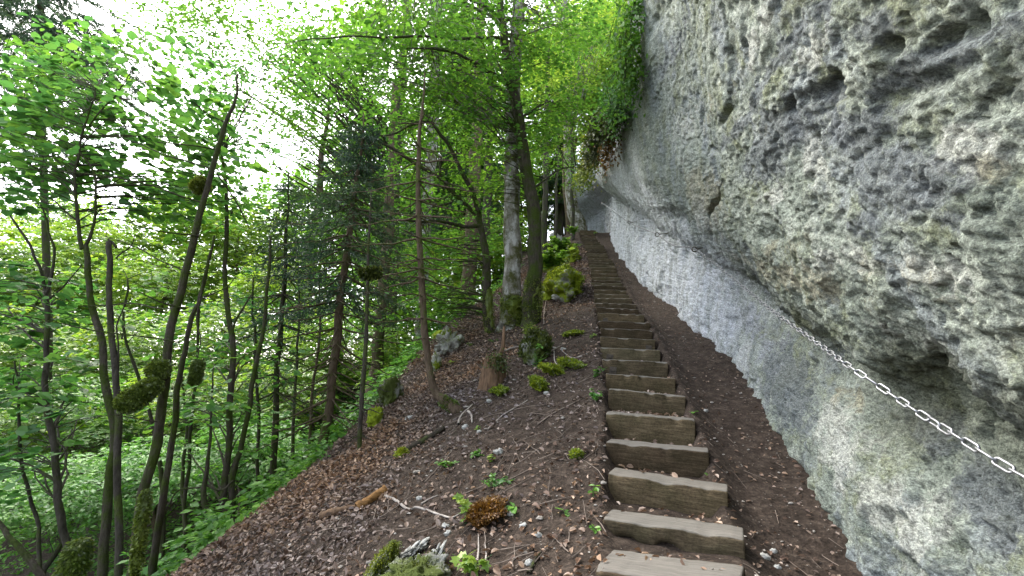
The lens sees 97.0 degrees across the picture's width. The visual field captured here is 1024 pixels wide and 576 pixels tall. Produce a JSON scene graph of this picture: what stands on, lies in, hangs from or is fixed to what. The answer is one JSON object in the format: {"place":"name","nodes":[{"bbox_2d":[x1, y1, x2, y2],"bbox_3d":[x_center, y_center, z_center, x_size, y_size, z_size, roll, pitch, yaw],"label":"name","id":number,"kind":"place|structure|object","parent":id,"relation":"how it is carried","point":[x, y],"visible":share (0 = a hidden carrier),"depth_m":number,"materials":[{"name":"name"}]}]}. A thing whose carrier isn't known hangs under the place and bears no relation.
{"place":"outdoors","nodes":[
{"label":"outdoors","id":0,"kind":"place"},
{"bbox_2d":[0,0,612,370],"label":"sky","id":1,"kind":"structure","parent":0,"point":[98,15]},
{"bbox_2d":[0,231,862,575],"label":"ground","id":2,"kind":"structure","parent":0,"point":[758,513],"depth_m":3.25,"materials":[{"name":"soil"}]},
{"bbox_2d":[0,520,46,575],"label":"leaning trunk","id":3,"kind":"object","parent":2,"relation":"on","point":[28,558],"visible":1,"depth_m":3.09,"materials":[{"name":"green plant"}]},
{"bbox_2d":[0,213,61,308],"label":"broadleaf tree","id":4,"kind":"object","parent":2,"relation":"on","point":[11,233],"visible":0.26,"depth_m":27.92,"materials":[{"name":"green plant"}]},
{"bbox_2d":[0,459,67,547],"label":"broadleaf tree","id":5,"kind":"object","parent":2,"relation":"on","point":[3,483],"visible":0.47,"depth_m":7.58,"materials":[{"name":"green plant"}]},
{"bbox_2d":[0,342,69,567],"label":"sapling","id":6,"kind":"object","parent":2,"relation":"on","point":[30,498],"visible":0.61,"depth_m":4.80,"materials":[{"name":"green plant"}]},
{"bbox_2d":[0,384,81,467],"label":"broadleaf tree","id":7,"kind":"object","parent":2,"relation":"on","point":[5,422],"visible":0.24,"depth_m":11.53,"materials":[{"name":"green plant"}]},
{"bbox_2d":[0,303,98,404],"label":"broadleaf tree","id":8,"kind":"object","parent":2,"relation":"on","point":[15,352],"visible":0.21,"depth_m":17.73,"materials":[{"name":"green plant"}]},
{"bbox_2d":[0,239,125,330],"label":"broadleaf tree","id":9,"kind":"object","parent":2,"relation":"on","point":[67,274],"visible":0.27,"depth_m":25.49,"materials":[{"name":"green plant"}]},
{"bbox_2d":[0,205,135,575],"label":"broadleaf tree","id":10,"kind":"object","parent":2,"relation":"on","point":[75,557],"visible":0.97,"depth_m":4.62,"materials":[{"name":"green plant"}]},
{"bbox_2d":[0,0,143,224],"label":"tree","id":11,"kind":"object","parent":2,"relation":"on","point":[7,16],"visible":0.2,"depth_m":10.51,"materials":[{"name":"green plant"}]},
{"bbox_2d":[0,451,144,573],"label":"broadleaf tree","id":12,"kind":"object","parent":2,"relation":"on","point":[85,507],"visible":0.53,"depth_m":8.30,"materials":[{"name":"green plant"}]},
{"bbox_2d":[0,183,145,259],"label":"broadleaf tree","id":13,"kind":"object","parent":2,"relation":"on","point":[31,219],"visible":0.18,"depth_m":36.48,"materials":[{"name":"green plant"}]},
{"bbox_2d":[0,374,155,526],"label":"broadleaf tree","id":14,"kind":"object","parent":2,"relation":"on","point":[98,423],"visible":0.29,"depth_m":12.32,"materials":[{"name":"green plant"}]},
{"bbox_2d":[0,0,172,486],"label":"tree","id":15,"kind":"object","parent":2,"relation":"on","point":[46,254],"visible":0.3,"depth_m":17.23,"materials":[{"name":"green plant"}]},
{"bbox_2d":[27,208,174,307],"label":"broadleaf tree","id":16,"kind":"object","parent":2,"relation":"on","point":[101,246],"visible":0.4,"depth_m":29.87,"materials":[{"name":"green plant"}]},
{"bbox_2d":[32,307,195,432],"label":"broadleaf tree","id":17,"kind":"object","parent":2,"relation":"on","point":[137,345],"visible":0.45,"depth_m":16.69,"materials":[{"name":"green plant"}]},
{"bbox_2d":[105,234,135,575],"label":"broken tree","id":18,"kind":"object","parent":2,"relation":"on","point":[117,489],"visible":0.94,"depth_m":3.94,"materials":[{"name":"brown plant"}]},
{"bbox_2d":[0,35,249,575],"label":"mossy tree","id":19,"kind":"object","parent":2,"relation":"on","point":[137,395],"visible":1,"depth_m":3.54,"materials":[{"name":"brown plant"}]},
{"bbox_2d":[82,258,186,567],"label":"sapling","id":20,"kind":"object","parent":2,"relation":"on","point":[149,411],"visible":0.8,"depth_m":6.82,"materials":[{"name":"green plant"}]},
{"bbox_2d":[0,12,280,575],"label":"broadleaf tree","id":21,"kind":"object","parent":2,"relation":"on","point":[26,116],"visible":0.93,"depth_m":5.10,"materials":[{"name":"green plant"}]},
{"bbox_2d":[75,435,244,575],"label":"broadleaf tree","id":22,"kind":"object","parent":2,"relation":"on","point":[132,458],"visible":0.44,"depth_m":8.88,"materials":[{"name":"green plant"}]},
{"bbox_2d":[91,238,238,358],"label":"broadleaf tree","id":23,"kind":"object","parent":2,"relation":"on","point":[171,278],"visible":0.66,"depth_m":23.39,"materials":[{"name":"green plant"}]},
{"bbox_2d":[87,357,253,442],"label":"broadleaf tree","id":24,"kind":"object","parent":2,"relation":"on","point":[202,397],"visible":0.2,"depth_m":12.42,"materials":[{"name":"green plant"}]},
{"bbox_2d":[113,176,246,354],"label":"broadleaf tree","id":25,"kind":"object","parent":2,"relation":"on","point":[187,228],"visible":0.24,"depth_m":30.24,"materials":[{"name":"green plant"}]},
{"bbox_2d":[147,235,235,575],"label":"slender tree","id":26,"kind":"object","parent":2,"relation":"on","point":[196,370],"visible":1,"depth_m":3.75,"materials":[{"name":"brown plant"}]},
{"bbox_2d":[134,366,250,542],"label":"young tree","id":27,"kind":"object","parent":2,"relation":"on","point":[212,406],"visible":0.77,"depth_m":4.68,"materials":[{"name":"green plant"}]},
{"bbox_2d":[142,294,256,551],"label":"sapling","id":28,"kind":"object","parent":2,"relation":"on","point":[146,358],"visible":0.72,"depth_m":5.97,"materials":[{"name":"green plant"}]},
{"bbox_2d":[165,368,243,556],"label":"sapling","id":29,"kind":"object","parent":2,"relation":"on","point":[182,478],"visible":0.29,"depth_m":7.24,"materials":[{"name":"green plant"}]},
{"bbox_2d":[150,297,292,418],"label":"broadleaf tree","id":30,"kind":"object","parent":2,"relation":"on","point":[205,325],"visible":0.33,"depth_m":16.93,"materials":[{"name":"green plant"}]},
{"bbox_2d":[162,199,299,357],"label":"broadleaf tree","id":31,"kind":"object","parent":2,"relation":"on","point":[235,243],"visible":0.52,"depth_m":27.77,"materials":[{"name":"green plant"}]},
{"bbox_2d":[147,2,330,523],"bbox_3d":[-4.259,-1.070,7.145,4.049,8.726,2.505,-6,-13,27],"label":"broadleaf tree","id":32,"kind":"object","parent":2,"relation":"on","point":[228,438],"visible":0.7,"depth_m":6.11,"materials":[{"name":"green plant"}]},
{"bbox_2d":[178,410,319,513],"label":"broadleaf tree","id":33,"kind":"object","parent":2,"relation":"on","point":[285,444],"visible":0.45,"depth_m":9.38,"materials":[{"name":"green plant"}]},
{"bbox_2d":[199,265,298,509],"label":"sapling","id":34,"kind":"object","parent":2,"relation":"on","point":[249,270],"visible":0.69,"depth_m":7.20,"materials":[{"name":"green plant"}]},
{"bbox_2d":[0,255,526,575],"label":"undergrowth","id":35,"kind":"object","parent":2,"relation":"on","point":[203,537],"visible":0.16,"depth_m":6.18,"materials":[{"name":"green plant"}]},
{"bbox_2d":[200,171,341,489],"bbox_3d":[-3.768,1.111,7.411,2.319,6.604,1.922,-9,-14,38],"label":"spruce tree","id":36,"kind":"object","parent":2,"relation":"on","point":[283,295],"visible":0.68,"depth_m":7.62,"materials":[{"name":"green plant"}]},
{"bbox_2d":[101,0,442,374],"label":"beech tree","id":37,"kind":"object","parent":2,"relation":"on","point":[293,125],"visible":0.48,"depth_m":13.92,"materials":[{"name":"green plant"}]},
{"bbox_2d":[205,253,350,361],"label":"broadleaf tree","id":38,"kind":"object","parent":2,"relation":"on","point":[242,287],"visible":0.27,"depth_m":21.08,"materials":[{"name":"green plant"}]},
{"bbox_2d":[211,351,355,463],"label":"broadleaf tree","id":39,"kind":"object","parent":2,"relation":"on","point":[284,406],"visible":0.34,"depth_m":12.77,"materials":[{"name":"green plant"}]},
{"bbox_2d":[241,147,360,360],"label":"broadleaf tree","id":40,"kind":"object","parent":2,"relation":"on","point":[266,188],"visible":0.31,"depth_m":28.61,"materials":[{"name":"green plant"}]},
{"bbox_2d":[251,279,351,476],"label":"sapling","id":41,"kind":"object","parent":2,"relation":"on","point":[293,421],"visible":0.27,"depth_m":8.43,"materials":[{"name":"green plant"}]},
{"bbox_2d":[269,272,355,460],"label":"sapling","id":42,"kind":"object","parent":2,"relation":"on","point":[311,398],"visible":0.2,"depth_m":8.03,"materials":[{"name":"green plant"}]},
{"bbox_2d":[265,14,392,375],"bbox_3d":[-11.772,-6.456,28.026,9.000,24.322,8.773,0,-11,0],"label":"broadleaf tree","id":43,"kind":"object","parent":2,"relation":"on","point":[321,157],"visible":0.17,"depth_m":28.02,"materials":[{"name":"green plant"}]},
{"bbox_2d":[232,113,431,459],"bbox_3d":[-2.609,-0.072,6.839,2.836,5.574,2.552,-5,-12,23],"label":"spruce tree","id":44,"kind":"object","parent":2,"relation":"on","point":[340,292],"visible":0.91,"depth_m":6.68,"materials":[{"name":"green plant"}]},
{"bbox_2d":[267,301,400,413],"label":"broadleaf tree","id":45,"kind":"object","parent":2,"relation":"on","point":[327,324],"visible":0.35,"depth_m":15.61,"materials":[{"name":"green plant"}]},
{"bbox_2d":[282,204,415,357],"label":"broadleaf tree","id":46,"kind":"object","parent":2,"relation":"on","point":[329,257],"visible":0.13,"depth_m":23.87,"materials":[{"name":"green plant"}]},
{"bbox_2d":[339,192,403,449],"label":"bare conifer","id":47,"kind":"object","parent":2,"relation":"on","point":[362,384],"visible":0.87,"depth_m":5.14,"materials":[{"name":"brown plant"}]},
{"bbox_2d":[355,485,387,511],"bbox_3d":[-1.018,1.531,3.294,0.237,0.166,0.091,9,-14,-37],"label":"log","id":48,"kind":"object","parent":2,"relation":"on","point":[372,497],"visible":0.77,"depth_m":3.27,"materials":[{"name":"orange wood"}]},
{"bbox_2d":[366,406,383,427],"bbox_3d":[-1.772,1.710,5.868,0.222,0.383,0.302,0,-11,0],"label":"mossy rock","id":49,"kind":"object","parent":2,"relation":"on","point":[374,418],"visible":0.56,"depth_m":5.80,"materials":[{"name":"stone"}]},
{"bbox_2d":[314,87,441,357],"bbox_3d":[-8.506,-4.746,28.534,9.047,19.627,8.781,0,-11,0],"label":"broadleaf tree","id":50,"kind":"object","parent":2,"relation":"on","point":[352,118],"visible":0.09,"depth_m":27.89,"materials":[{"name":"green plant"}]},
{"bbox_2d":[363,539,402,575],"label":"mossy rock","id":51,"kind":"object","parent":2,"relation":"on","point":[385,556],"visible":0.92,"depth_m":2.23,"materials":[{"name":"stone"}]},
{"bbox_2d":[265,80,501,334],"bbox_3d":[-1.887,-1.580,8.630,3.515,5.114,4.519,0,-11,0],"label":"beech tree","id":52,"kind":"object","parent":2,"relation":"on","point":[487,311],"visible":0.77,"depth_m":8.66,"materials":[{"name":"green plant"}]},
{"bbox_2d":[296,80,472,403],"bbox_3d":[-3.433,-0.893,12.520,4.932,10.810,4.659,0,-11,0],"label":"beech tree","id":53,"kind":"object","parent":2,"relation":"on","point":[377,333],"visible":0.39,"depth_m":12.21,"materials":[{"name":"green plant"}]},
{"bbox_2d":[341,327,431,391],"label":"broadleaf tree","id":54,"kind":"object","parent":2,"relation":"on","point":[393,349],"visible":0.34,"depth_m":12.53,"materials":[{"name":"green plant"}]},
{"bbox_2d":[376,376,403,406],"bbox_3d":[-1.795,1.599,6.745,0.428,0.573,0.491,0,-11,0],"label":"mossy rock","id":55,"kind":"object","parent":2,"relation":"on","point":[393,387],"visible":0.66,"depth_m":6.58,"materials":[{"name":"stone"}]},
{"bbox_2d":[375,549,452,575],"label":"mossy rock","id":56,"kind":"object","parent":2,"relation":"on","point":[430,563],"visible":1,"depth_m":2.12,"materials":[{"name":"stone"}]},
{"bbox_2d":[343,73,493,413],"bbox_3d":[-1.090,-0.614,5.293,1.667,4.207,1.515,-7,-13,33],"label":"bare conifer","id":57,"kind":"object","parent":2,"relation":"on","point":[369,273],"visible":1,"depth_m":5.18,"materials":[{"name":"brown plant"}]},
{"bbox_2d":[306,0,535,342],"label":"beech tree","id":58,"kind":"object","parent":2,"relation":"on","point":[432,157],"visible":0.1,"depth_m":15.92,"materials":[{"name":"green plant"}]},
{"bbox_2d":[370,233,498,316],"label":"broadleaf tree","id":59,"kind":"object","parent":2,"relation":"on","point":[453,279],"visible":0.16,"depth_m":19.55,"materials":[{"name":"green plant"}]},
{"bbox_2d":[259,0,618,333],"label":"beech tree","id":60,"kind":"object","parent":2,"relation":"on","point":[369,23],"visible":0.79,"depth_m":8.41,"materials":[{"name":"green plant"}]},
{"bbox_2d":[434,325,464,354],"bbox_3d":[-1.139,1.070,8.256,0.552,0.774,0.589,0,-11,0],"label":"rock outcrop","id":61,"kind":"object","parent":2,"relation":"on","point":[454,341],"visible":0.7,"depth_m":8.12,"materials":[{"name":"stone"}]},
{"bbox_2d":[294,0,609,327],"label":"beech tree","id":62,"kind":"object","parent":2,"relation":"on","point":[532,296],"visible":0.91,"depth_m":8.50,"materials":[{"name":"green plant"}]},
{"bbox_2d":[400,136,503,325],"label":"broadleaf tree","id":63,"kind":"object","parent":2,"relation":"on","point":[449,180],"visible":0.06,"depth_m":25.47,"materials":[{"name":"green plant"}]},
{"bbox_2d":[401,5,503,316],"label":"fir tree","id":64,"kind":"object","parent":2,"relation":"on","point":[498,165],"visible":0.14,"depth_m":24.73,"materials":[{"name":"green plant"}]},
{"bbox_2d":[450,550,490,575],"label":"maple seedling","id":65,"kind":"object","parent":2,"relation":"on","point":[468,564],"visible":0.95,"depth_m":2.11,"materials":[{"name":"green plant"}]},
{"bbox_2d":[421,0,528,312],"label":"beech tree","id":66,"kind":"object","parent":2,"relation":"on","point":[469,220],"visible":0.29,"depth_m":17.05,"materials":[{"name":"green plant"}]},
{"bbox_2d":[461,495,508,528],"bbox_3d":[-0.150,1.298,2.651,0.282,0.163,0.346,0,-11,0],"label":"moss cushion","id":67,"kind":"object","parent":2,"relation":"on","point":[484,511],"visible":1,"depth_m":2.58,"materials":[{"name":"brown plant"}]},
{"bbox_2d":[437,210,547,290],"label":"broadleaf tree","id":68,"kind":"object","parent":2,"relation":"on","point":[500,249],"visible":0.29,"depth_m":21.26,"materials":[{"name":"green plant"}]},
{"bbox_2d":[477,326,511,391],"bbox_3d":[-0.212,0.855,5.418,0.422,0.810,0.455,0,-11,0],"label":"rotten stump","id":69,"kind":"object","parent":2,"relation":"on","point":[493,372],"visible":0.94,"depth_m":5.33,"materials":[{"name":"brown wood"}]},
{"bbox_2d":[451,26,546,297],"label":"beech tree","id":70,"kind":"object","parent":2,"relation":"on","point":[488,204],"visible":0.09,"depth_m":19.12,"materials":[{"name":"green plant"}]},
{"bbox_2d":[165,242,861,575],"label":"leaf litter","id":71,"kind":"object","parent":2,"relation":"on","point":[278,496],"visible":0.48,"depth_m":3.74,"materials":[{"name":"plant"}]},
{"bbox_2d":[196,259,841,575],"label":"gravel","id":72,"kind":"structure","parent":2,"relation":"on","point":[538,517],"depth_m":3.37,"materials":[{"name":"soil"}]},
{"bbox_2d":[195,280,843,575],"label":"twig litter","id":73,"kind":"object","parent":2,"relation":"on","point":[485,542],"visible":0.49,"depth_m":3.19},
{"bbox_2d":[492,137,561,236],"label":"broadleaf tree","id":74,"kind":"object","parent":2,"relation":"on","point":[522,210],"visible":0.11,"depth_m":29.55,"materials":[{"name":"green plant"}]},
{"bbox_2d":[517,326,554,364],"bbox_3d":[0.305,0.816,5.947,0.506,0.643,0.595,0,-11,0],"label":"boulder","id":75,"kind":"object","parent":2,"relation":"on","point":[534,336],"visible":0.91,"depth_m":5.79,"materials":[{"name":"stone"}]},
{"bbox_2d":[537,362,566,375],"bbox_3d":[0.503,0.942,5.173,0.445,0.203,0.537,0,-11,0],"label":"moss cushion","id":76,"kind":"object","parent":2,"relation":"on","point":[551,368],"visible":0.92,"depth_m":5.01,"materials":[{"name":"plant"}]},
{"bbox_2d":[520,120,591,237],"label":"young tree","id":77,"kind":"object","parent":2,"relation":"on","point":[556,190],"visible":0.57,"depth_m":18.52,"materials":[{"name":"green plant"}]},
{"bbox_2d":[534,100,581,235],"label":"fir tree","id":78,"kind":"object","parent":2,"relation":"on","point":[560,225],"visible":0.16,"depth_m":28.42,"materials":[{"name":"green plant"}]},
{"bbox_2d":[520,0,596,235],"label":"broadleaf tree","id":79,"kind":"object","parent":2,"relation":"on","point":[550,7],"visible":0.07,"depth_m":29.01,"materials":[{"name":"green plant"}]},
{"bbox_2d":[530,84,589,239],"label":"young tree","id":80,"kind":"object","parent":2,"relation":"on","point":[571,192],"visible":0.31,"depth_m":20.25,"materials":[{"name":"green plant"}]},
{"bbox_2d":[542,236,579,255],"bbox_3d":[1.374,-1.099,12.370,1.078,0.672,0.717,0,-11,0],"label":"leafy bush","id":81,"kind":"object","parent":2,"relation":"on","point":[564,243],"visible":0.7,"depth_m":12.27,"materials":[{"name":"green plant"}]},
{"bbox_2d":[520,23,606,249],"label":"beech tree","id":82,"kind":"object","parent":2,"relation":"on","point":[544,230],"visible":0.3,"depth_m":19.20,"materials":[{"name":"green plant"}]},
{"bbox_2d":[541,262,585,301],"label":"mossy boulder","id":83,"kind":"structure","parent":2,"relation":"on","point":[564,282],"depth_m":9.42,"materials":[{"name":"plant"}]},
{"bbox_2d":[542,245,574,268],"bbox_3d":[0.896,-0.595,10.341,1.091,0.645,0.722,0,-11,0],"label":"leafy bush","id":84,"kind":"object","parent":83,"relation":"on","point":[552,260],"visible":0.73,"depth_m":10.21,"materials":[{"name":"green plant"}]},
{"bbox_2d":[520,0,625,233],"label":"beech tree","id":85,"kind":"object","parent":2,"relation":"on","point":[580,222],"visible":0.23,"depth_m":21.74,"materials":[{"name":"green plant"}]},
{"bbox_2d":[544,47,622,154],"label":"broadleaf tree","id":86,"kind":"object","parent":2,"relation":"on","point":[585,119],"visible":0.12,"depth_m":23.61,"materials":[{"name":"green plant"}]},
{"bbox_2d":[562,0,629,234],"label":"broadleaf tree","id":87,"kind":"object","parent":2,"relation":"on","point":[564,180],"visible":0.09,"depth_m":23.25,"materials":[{"name":"green plant"}]},
{"bbox_2d":[597,313,643,322],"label":"timber step","id":88,"kind":"object","parent":2,"relation":"on","point":[614,317],"visible":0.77,"depth_m":7.26,"materials":[{"name":"wood"}]},
{"bbox_2d":[598,321,649,330],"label":"timber step","id":89,"kind":"object","parent":2,"relation":"on","point":[621,325],"visible":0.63,"depth_m":6.79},
{"bbox_2d":[600,328,651,339],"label":"timber step","id":90,"kind":"object","parent":2,"relation":"on","point":[633,333],"visible":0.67,"depth_m":6.33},
{"bbox_2d":[600,336,654,349],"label":"timber step","id":91,"kind":"object","parent":2,"relation":"on","point":[622,343],"visible":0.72,"depth_m":5.87,"materials":[{"name":"wood"}]},
{"bbox_2d":[600,347,659,361],"bbox_3d":[1.421,0.857,5.479,0.688,0.240,0.224,2,-11,9],"label":"timber step","id":92,"kind":"object","parent":2,"relation":"on","point":[629,354],"visible":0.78,"depth_m":5.40,"materials":[{"name":"wood"}]},
{"bbox_2d":[602,359,667,377],"bbox_3d":[1.352,0.925,5.017,0.690,0.242,0.224,1,-11,9],"label":"timber step","id":93,"kind":"object","parent":2,"relation":"on","point":[643,368],"visible":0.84,"depth_m":4.93,"materials":[{"name":"wood"}]},
{"bbox_2d":[606,374,675,394],"bbox_3d":[1.281,1.005,4.561,0.666,0.244,0.206,2,-11,11],"label":"timber step","id":94,"kind":"object","parent":2,"relation":"on","point":[643,383],"visible":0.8,"depth_m":4.47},
{"bbox_2d":[608,388,685,416],"bbox_3d":[1.209,1.063,4.100,0.656,0.244,0.206,2,-10,15],"label":"timber step","id":95,"kind":"object","parent":2,"relation":"on","point":[635,401],"visible":0.84,"depth_m":4.02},
{"bbox_2d":[606,411,694,445],"bbox_3d":[1.101,1.143,3.634,0.670,0.243,0.206,0,-11,18],"label":"timber step","id":96,"kind":"object","parent":2,"relation":"on","point":[660,429],"visible":0.85,"depth_m":3.54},
{"bbox_2d":[606,439,708,477],"bbox_3d":[1.012,1.220,3.167,0.669,0.243,0.206,-1,-11,21],"label":"timber step","id":97,"kind":"object","parent":2,"relation":"on","point":[684,461],"visible":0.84,"depth_m":3.09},
{"bbox_2d":[608,468,727,517],"bbox_3d":[0.926,1.263,2.708,0.662,0.242,0.207,-2,-11,25],"label":"timber step","id":98,"kind":"object","parent":2,"relation":"on","point":[684,495],"visible":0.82,"depth_m":2.64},
{"bbox_2d":[595,550,745,575],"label":"timber step","id":99,"kind":"object","parent":2,"relation":"on","point":[630,563],"visible":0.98,"depth_m":1.86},
{"bbox_2d":[603,510,744,559],"bbox_3d":[0.794,1.291,2.243,0.648,0.242,0.225,-5,-12,25],"label":"timber step","id":100,"kind":"object","parent":2,"relation":"on","point":[689,535],"visible":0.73,"depth_m":2.20,"materials":[{"name":"wood"}]},
{"bbox_2d":[576,0,1023,575],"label":"cliff","id":101,"kind":"structure","parent":0,"point":[844,178],"depth_m":1.97,"materials":[{"name":"stone"}]},
{"bbox_2d":[571,136,601,197],"bbox_3d":[2.358,-3.674,13.936,1.030,1.500,3.688,-1,-11,5],"label":"hanging moss","id":102,"kind":"object","parent":101,"relation":"attached to","point":[579,179],"visible":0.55,"depth_m":14.05,"materials":[{"name":"green plant"}]},
{"bbox_2d":[577,92,632,177],"bbox_3d":[2.192,-3.713,11.140,1.108,1.693,3.835,0,-11,0],"label":"climbing plant","id":103,"kind":"object","parent":101,"relation":"hanging from","point":[592,154],"visible":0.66,"depth_m":10.75,"materials":[{"name":"green plant"}]},
{"bbox_2d":[593,130,622,187],"bbox_3d":[2.235,-3.167,10.606,0.782,1.460,0.976,9,-14,-38],"label":"hanging moss","id":104,"kind":"object","parent":101,"relation":"hanging from","point":[609,148],"visible":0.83,"depth_m":10.55,"materials":[{"name":"brown plant"}]},
{"bbox_2d":[591,72,635,143],"bbox_3d":[2.196,-3.667,9.247,0.954,1.497,1.749,0,-11,0],"label":"climbing plant","id":105,"kind":"object","parent":101,"relation":"attached to","point":[609,115],"visible":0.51,"depth_m":9.19,"materials":[{"name":"green plant"}]},
{"bbox_2d":[590,0,649,128],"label":"climbing plant","id":106,"kind":"object","parent":101,"relation":"attached to","point":[626,74],"visible":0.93,"depth_m":7.64,"materials":[{"name":"green plant"}]},
{"bbox_2d":[602,203,1023,477],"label":"chain","id":107,"kind":"object","parent":101,"relation":"attached to","point":[1013,469],"visible":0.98,"depth_m":1.92,"materials":[{"name":"metal"}]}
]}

